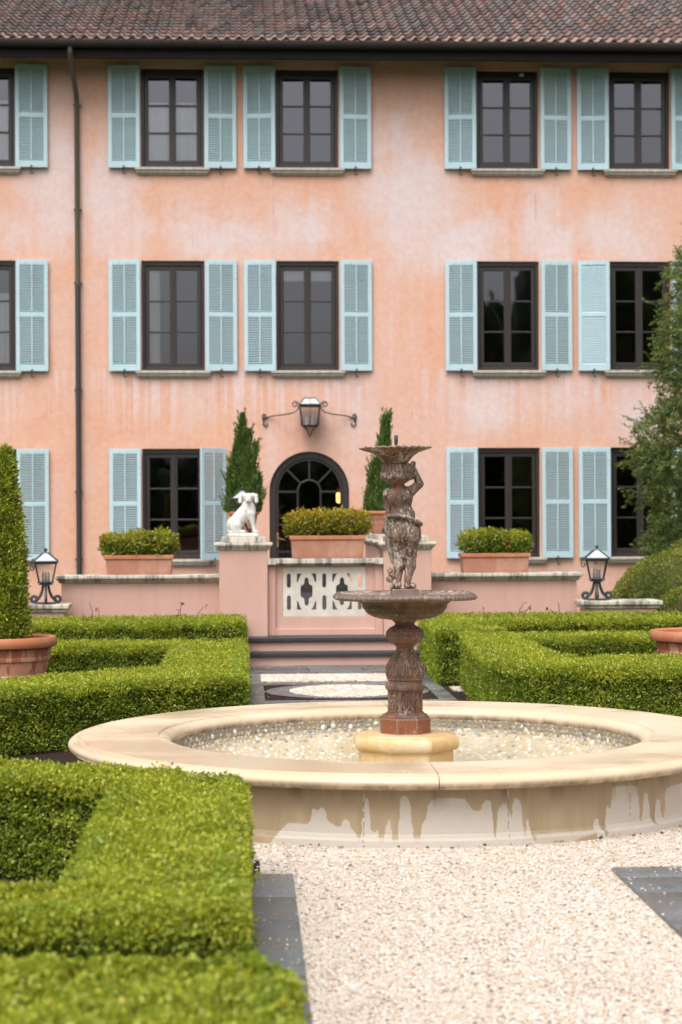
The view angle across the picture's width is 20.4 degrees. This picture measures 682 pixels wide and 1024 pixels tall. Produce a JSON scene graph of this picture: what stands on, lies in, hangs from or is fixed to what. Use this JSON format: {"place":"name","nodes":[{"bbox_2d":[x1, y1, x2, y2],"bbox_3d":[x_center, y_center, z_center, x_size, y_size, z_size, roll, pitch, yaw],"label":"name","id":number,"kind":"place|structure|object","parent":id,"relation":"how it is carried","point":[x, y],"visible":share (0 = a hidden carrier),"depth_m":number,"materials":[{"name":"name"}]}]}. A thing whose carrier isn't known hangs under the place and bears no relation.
{"place":"outdoors","nodes":[
{"label":"outdoors","id":0,"kind":"place"},
{"bbox_2d":[0,667,468,977],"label":"mulch bed","id":1,"kind":"object","parent":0,"point":[62,757],"depth_m":13.38,"materials":[{"name":"brown soil"}]},
{"bbox_2d":[0,634,56,679],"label":"terracotta pot","id":2,"kind":"object","parent":1,"relation":"on","point":[26,656],"visible":0.62,"depth_m":16.35,"materials":[{"name":"orange ceramic"}]},
{"bbox_2d":[0,442,35,638],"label":"cone tree","id":3,"kind":"object","parent":2,"relation":"on","point":[15,619],"visible":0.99,"depth_m":16.58,"materials":[{"name":"green plant"}]},
{"bbox_2d":[28,603,72,617],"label":"garden pier","id":4,"kind":"structure","parent":1,"relation":"on","point":[57,609],"depth_m":22.07,"materials":[{"name":"stone"}]},
{"bbox_2d":[29,548,61,603],"bbox_3d":[-3.470,0.751,22.253,0.378,0.657,0.377,0,0,-9],"label":"post lantern","id":5,"kind":"object","parent":4,"relation":"on","point":[45,557],"visible":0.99,"depth_m":22.20,"materials":[{"name":"black metal"}]},
{"bbox_2d":[0,637,251,756],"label":"boxwood hedge","id":6,"kind":"object","parent":1,"relation":"on","point":[72,691],"visible":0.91,"depth_m":14.34,"materials":[{"name":"green plant"}]},
{"bbox_2d":[0,754,260,989],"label":"boxwood hedge","id":7,"kind":"object","parent":1,"relation":"on","point":[154,860],"visible":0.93,"depth_m":6.70,"materials":[{"name":"green plant"}]},
{"bbox_2d":[31,611,248,642],"bbox_3d":[-2.760,1.476,21.380,3.450,0.644,1.635,0,0,-3],"label":"boxwood hedge","id":8,"kind":"object","parent":1,"relation":"on","point":[216,626],"visible":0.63,"depth_m":20.85,"materials":[{"name":"green plant"}]},
{"bbox_2d":[83,602,99,619],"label":"rose stems","id":9,"kind":"object","parent":8,"relation":"in","point":[92,612],"visible":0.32,"depth_m":21.41,"materials":[{"name":"brown plant"}]},
{"bbox_2d":[173,602,206,619],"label":"rose stems","id":10,"kind":"object","parent":8,"relation":"in","point":[180,611],"visible":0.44,"depth_m":21.38,"materials":[{"name":"brown plant"}]},
{"bbox_2d":[0,947,313,1023],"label":"boxwood hedge","id":11,"kind":"object","parent":1,"relation":"on","point":[254,987],"visible":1,"depth_m":4.78,"materials":[{"name":"green plant"}]},
{"bbox_2d":[246,635,420,665],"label":"garden steps","id":12,"kind":"structure","parent":1,"relation":"on","point":[323,650],"depth_m":21.98,"materials":[{"name":"pink stone"}]},
{"bbox_2d":[268,558,383,635],"bbox_3d":[-0.188,1.011,22.574,1.375,0.926,0.398,0,0,-3],"label":"balustrade","id":13,"kind":"object","parent":12,"relation":"on","point":[283,620],"visible":0.86,"depth_m":22.48,"materials":[{"name":"stone"}]},
{"bbox_2d":[289,535,365,557],"bbox_3d":[-0.164,0.414,22.597,0.903,0.268,0.348,0,0,-3],"label":"planter box","id":14,"kind":"object","parent":13,"relation":"on","point":[343,546],"visible":1,"depth_m":22.44,"materials":[{"name":"ceramic"}]},
{"bbox_2d":[281,505,373,536],"bbox_3d":[-0.162,0.136,22.587,1.126,0.452,0.484,0,0,-3],"label":"planter shrub","id":15,"kind":"object","parent":14,"relation":"on","point":[339,521],"visible":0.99,"depth_m":22.50,"materials":[{"name":"green plant"}]},
{"bbox_2d":[264,685,438,700],"bbox_3d":[0.063,1.744,18.317,1.610,0.017,1.600,0,0,-3],"label":"mulch inlay","id":16,"kind":"object","parent":1,"relation":"on","point":[429,694],"visible":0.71,"depth_m":17.64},
{"bbox_2d":[266,684,428,697],"bbox_3d":[0.062,1.730,18.337,1.580,0.001,1.580,0,0,-3],"label":"slate ring","id":17,"kind":"object","parent":16,"relation":"on","point":[281,692],"visible":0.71,"depth_m":18.18,"materials":[{"name":"grey stone"}]},
{"bbox_2d":[417,610,681,684],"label":"boxwood hedge","id":18,"kind":"object","parent":1,"relation":"on","point":[438,645],"visible":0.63,"depth_m":20.90,"materials":[{"name":"green plant"}]},
{"bbox_2d":[512,602,530,615],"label":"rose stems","id":19,"kind":"object","parent":18,"relation":"attached to","point":[525,610],"visible":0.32,"depth_m":21.48,"materials":[{"name":"brown plant"}]},
{"bbox_2d":[659,598,681,616],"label":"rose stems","id":20,"kind":"object","parent":18,"relation":"attached to","point":[676,613],"visible":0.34,"depth_m":21.66,"materials":[{"name":"green plant"}]},
{"bbox_2d":[457,628,681,716],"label":"boxwood hedge","id":21,"kind":"object","parent":1,"relation":"on","point":[626,670],"visible":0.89,"depth_m":14.69,"materials":[{"name":"green plant"}]},
{"bbox_2d":[574,599,662,612],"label":"garden pier","id":22,"kind":"structure","parent":1,"relation":"on","point":[640,605],"depth_m":22.40,"materials":[{"name":"stone"}]},
{"bbox_2d":[581,545,612,599],"bbox_3d":[3.051,0.722,22.594,0.378,0.657,0.377,0,0,5],"label":"post lantern","id":23,"kind":"object","parent":22,"relation":"on","point":[596,554],"visible":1,"depth_m":22.55,"materials":[{"name":"black metal"}]},
{"bbox_2d":[649,627,681,656],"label":"terracotta pot","id":24,"kind":"object","parent":1,"relation":"on","point":[668,640],"visible":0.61,"depth_m":16.75,"materials":[{"name":"orange ceramic"}]},
{"bbox_2d":[228,487,251,532],"bbox_3d":[-1.341,-0.011,25.716,0.378,0.657,0.377,0,0,-3],"label":"post lantern","id":25,"kind":"object","parent":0,"point":[235,497],"visible":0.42,"depth_m":25.65,"materials":[{"name":"black metal"}]},
{"bbox_2d":[214,536,272,636],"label":"gate pillar","id":26,"kind":"structure","parent":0,"point":[243,575],"depth_m":22.32,"materials":[{"name":"paint"}]},
{"bbox_2d":[227,493,258,536],"bbox_3d":[-1.174,0.035,22.584,0.381,0.522,0.312,0,0,-3],"label":"dog statue","id":27,"kind":"object","parent":26,"relation":"on","point":[244,513],"visible":1,"depth_m":22.51,"materials":[{"name":"white stone"}]},
{"bbox_2d":[228,512,258,532],"bbox_3d":[-1.396,0.160,27.164,0.450,0.330,0.450,0,0,-3],"label":"cypress pot","id":28,"kind":"object","parent":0,"point":[247,522],"visible":0.24,"depth_m":27.03,"materials":[{"name":"ceramic"}]},
{"bbox_2d":[219,407,267,511],"bbox_3d":[-1.402,-0.740,27.152,0.616,1.585,0.603,-1,0,40],"label":"cypress","id":29,"kind":"object","parent":28,"relation":"on","point":[242,470],"visible":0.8,"depth_m":27.10,"materials":[{"name":"green plant"}]},
{"bbox_2d":[287,592,361,609],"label":"terrace","id":30,"kind":"structure","parent":0,"point":[306,596],"depth_m":29.16,"materials":[{"name":"pink paint"}]},
{"bbox_2d":[364,534,384,557],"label":"pillar","id":31,"kind":"structure","parent":30,"relation":"on","point":[372,549],"depth_m":26.17,"materials":[{"name":"paint"}]},
{"bbox_2d":[366,511,384,533],"bbox_3d":[0.612,0.151,27.262,0.540,0.330,0.540,0,0,-3],"label":"cypress pot","id":32,"kind":"object","parent":31,"relation":"on","point":[377,518],"visible":0.37,"depth_m":27.07,"materials":[{"name":"ceramic"}]},
{"bbox_2d":[362,407,403,511],"bbox_3d":[0.610,-0.746,27.257,0.578,1.579,0.682,-1,0,42],"label":"cypress","id":33,"kind":"object","parent":32,"relation":"on","point":[376,486],"visible":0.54,"depth_m":27.20,"materials":[{"name":"green plant"}]},
{"bbox_2d":[249,665,457,704],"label":"slate paving","id":34,"kind":"structure","parent":0,"point":[440,692],"depth_m":19.57,"materials":[{"name":"grey stone"}]},
{"bbox_2d":[261,673,462,696],"bbox_3d":[0.386,1.741,19.068,2.370,0.027,2.750,0,0,-3],"label":"gravel inlay","id":35,"kind":"object","parent":34,"relation":"on","point":[348,690],"visible":0.64,"depth_m":18.87,"materials":[{"name":"white gravel"}]},
{"bbox_2d":[251,667,681,1023],"bbox_3d":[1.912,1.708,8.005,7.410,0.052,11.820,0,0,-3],"label":"gravel path","id":36,"kind":"structure","parent":0,"point":[661,997],"depth_m":7.58,"materials":[{"name":"beige gravel"}]},
{"bbox_2d":[251,874,311,1023],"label":"slate edging","id":37,"kind":"object","parent":36,"relation":"on","point":[281,903],"visible":0.44,"depth_m":7.72,"materials":[{"name":"grey stone"}]},
{"bbox_2d":[68,701,681,847],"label":"fountain pool","id":38,"kind":"structure","parent":36,"relation":"on","point":[463,774],"depth_m":10.02,"materials":[{"name":"stone"}]},
{"bbox_2d":[333,435,476,734],"bbox_3d":[0.386,0.435,11.491,0.872,1.802,0.872,0,0,-3],"label":"cherub fountain","id":39,"kind":"object","parent":38,"relation":"on","point":[407,607],"visible":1,"depth_m":11.41,"materials":[{"name":"brown stone"}]},
{"bbox_2d":[283,825,680,1023],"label":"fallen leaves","id":40,"kind":"object","parent":36,"relation":"on","point":[600,837],"visible":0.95,"depth_m":9.56,"materials":[{"name":"plant"}]},
{"bbox_2d":[612,866,681,937],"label":"slate edging","id":41,"kind":"object","parent":36,"relation":"on","point":[667,881],"visible":0.98,"depth_m":8.44,"materials":[{"name":"grey stone"}]},
{"bbox_3d":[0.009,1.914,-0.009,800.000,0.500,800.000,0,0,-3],"label":"ground","id":42,"kind":"structure","parent":0,"visible":0},
{"bbox_2d":[55,574,218,617],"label":"wall","id":43,"kind":"structure","parent":42,"relation":"on","point":[131,595],"depth_m":22.71,"materials":[{"name":"paint"}]},
{"bbox_2d":[104,555,173,574],"bbox_3d":[-2.433,0.637,22.855,0.828,0.238,0.328,0,0,-3],"label":"planter box","id":44,"kind":"object","parent":43,"relation":"on","point":[138,565],"visible":0.99,"depth_m":22.71,"materials":[{"name":"ceramic"}]},
{"bbox_2d":[97,526,180,559],"bbox_3d":[-2.437,0.393,22.869,1.020,0.480,0.475,0,0,-3],"label":"planter shrub","id":45,"kind":"object","parent":44,"relation":"in","point":[130,541],"visible":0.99,"depth_m":22.75,"materials":[{"name":"green plant"}]},
{"bbox_2d":[0,0,681,611],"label":"house","id":46,"kind":"structure","parent":42,"relation":"on","point":[448,232],"depth_m":33.89,"materials":[{"name":"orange paint"}]},
{"bbox_2d":[0,68,20,173],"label":"window","id":47,"kind":"structure","parent":46,"relation":"in","point":[7,108],"depth_m":33.67,"materials":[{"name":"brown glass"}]},
{"bbox_2d":[0,261,21,377],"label":"window","id":48,"kind":"structure","parent":46,"relation":"in","point":[7,300],"depth_m":33.65,"materials":[{"name":"brown glass"}]},
{"bbox_2d":[135,69,209,174],"bbox_3d":[-3.006,-6.951,33.761,1.330,1.903,0.295,0,0,-3],"label":"window","id":49,"kind":"structure","parent":46,"relation":"in","point":[172,133],"depth_m":33.82,"materials":[{"name":"brown glass"}]},
{"bbox_2d":[136,261,210,377],"bbox_3d":[-2.989,-3.430,33.744,1.330,2.088,0.295,0,0,-3],"label":"window","id":50,"kind":"structure","parent":46,"relation":"in","point":[152,367],"depth_m":33.79,"materials":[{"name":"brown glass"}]},
{"bbox_2d":[142,449,211,565],"bbox_3d":[-2.973,-0.080,33.718,1.330,2.091,0.275,0,0,-3],"label":"window","id":51,"kind":"structure","parent":46,"relation":"in","point":[183,558],"depth_m":33.76,"materials":[{"name":"brown glass"}]},
{"bbox_2d":[270,70,344,175],"bbox_3d":[-0.611,-6.961,33.869,1.330,1.903,0.275,0,0,-3],"label":"window","id":52,"kind":"structure","parent":46,"relation":"in","point":[306,167],"depth_m":33.92,"materials":[{"name":"brown wood"}]},
{"bbox_2d":[271,261,345,377],"bbox_3d":[-0.595,-3.441,33.854,1.330,2.088,0.279,0,0,-3],"label":"window","id":53,"kind":"structure","parent":46,"relation":"in","point":[306,271],"depth_m":33.90,"materials":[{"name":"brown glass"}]},
{"bbox_2d":[269,452,348,591],"bbox_3d":[-0.564,0.184,33.878,1.424,2.522,0.189,0,0,-3],"label":"arched door","id":54,"kind":"structure","parent":46,"relation":"in","point":[327,461],"depth_m":33.88,"materials":[{"name":"black glass"}]},
{"bbox_2d":[262,397,356,436],"bbox_3d":[-0.553,-1.671,33.588,1.698,0.700,0.481,0,0,-3],"label":"wall lantern","id":55,"kind":"object","parent":46,"relation":"attached to","point":[309,402],"depth_m":33.50,"materials":[{"name":"black metal"}]},
{"bbox_2d":[336,487,339,502],"bbox_3d":[-0.034,-0.316,35.263,0.120,0.300,0.160,0,0,-3],"label":"wall lamp","id":56,"kind":"object","parent":46,"relation":"attached to","point":[338,496],"visible":0.62,"depth_m":35.20,"materials":[{"name":"yellow"}]},
{"bbox_2d":[471,71,544,176],"bbox_3d":[2.985,-6.977,34.046,1.330,1.903,0.275,0,0,-3],"label":"window","id":57,"kind":"structure","parent":46,"relation":"in","point":[505,168],"depth_m":34.09,"materials":[{"name":"brown wood"}]},
{"bbox_2d":[472,262,545,377],"bbox_3d":[3.001,-3.457,34.029,1.330,2.088,0.275,0,0,-3],"label":"window","id":58,"kind":"structure","parent":46,"relation":"in","point":[507,369],"depth_m":34.07,"materials":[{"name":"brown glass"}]},
{"bbox_2d":[478,448,546,563],"bbox_3d":[3.017,-0.106,34.013,1.330,2.091,0.275,0,0,-3],"label":"window","id":59,"kind":"structure","parent":46,"relation":"in","point":[535,558],"depth_m":34.07,"materials":[{"name":"brown wood"}]},
{"bbox_2d":[604,262,671,376],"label":"window","id":60,"kind":"structure","parent":46,"relation":"in","point":[616,369],"depth_m":34.19,"materials":[{"name":"brown wood"}]},
{"bbox_2d":[608,448,670,563],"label":"window","id":61,"kind":"structure","parent":46,"relation":"in","point":[616,558],"depth_m":34.17,"materials":[{"name":"brown wood"}]},
{"bbox_2d":[603,72,676,176],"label":"window","id":62,"kind":"structure","parent":46,"relation":"in","point":[636,169],"depth_m":34.21,"materials":[{"name":"brown wood"}]},
{"bbox_2d":[375,536,436,649],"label":"gate pillar","id":63,"kind":"structure","parent":42,"relation":"on","point":[421,578],"depth_m":22.42,"materials":[{"name":"paint"}]},
{"bbox_2d":[431,572,582,613],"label":"wall","id":64,"kind":"structure","parent":42,"relation":"on","point":[514,592],"depth_m":22.93,"materials":[{"name":"paint"}]},
{"bbox_2d":[458,553,530,572],"bbox_3d":[1.867,0.618,23.067,0.848,0.238,0.328,0,0,-3],"label":"planter box","id":65,"kind":"object","parent":64,"relation":"on","point":[494,562],"visible":0.98,"depth_m":22.92,"materials":[{"name":"ceramic"}]},
{"bbox_2d":[456,525,533,552],"bbox_3d":[1.880,0.369,23.063,0.971,0.431,0.492,0,0,-3],"label":"planter shrub","id":66,"kind":"object","parent":65,"relation":"in","point":[508,541],"visible":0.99,"depth_m":22.97,"materials":[{"name":"green plant"}]},
{"bbox_2d":[610,547,681,599],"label":"round bush","id":67,"kind":"object","parent":42,"relation":"on","point":[657,577],"visible":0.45,"depth_m":24.22,"materials":[{"name":"green plant"}]},
{"bbox_2d":[614,222,681,561],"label":"conifer","id":68,"kind":"object","parent":42,"relation":"on","point":[671,526],"visible":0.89,"depth_m":27.60,"materials":[{"name":"green plant"}]},
{"bbox_2d":[657,585,681,611],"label":"round bush","id":69,"kind":"object","parent":42,"relation":"on","point":[672,597],"visible":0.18,"depth_m":22.79,"materials":[{"name":"green plant"}]},
{"bbox_2d":[667,537,681,554],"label":"round bush","id":70,"kind":"object","parent":42,"relation":"on","point":[674,545],"visible":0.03,"depth_m":26.56,"materials":[{"name":"green plant"}]}
]}

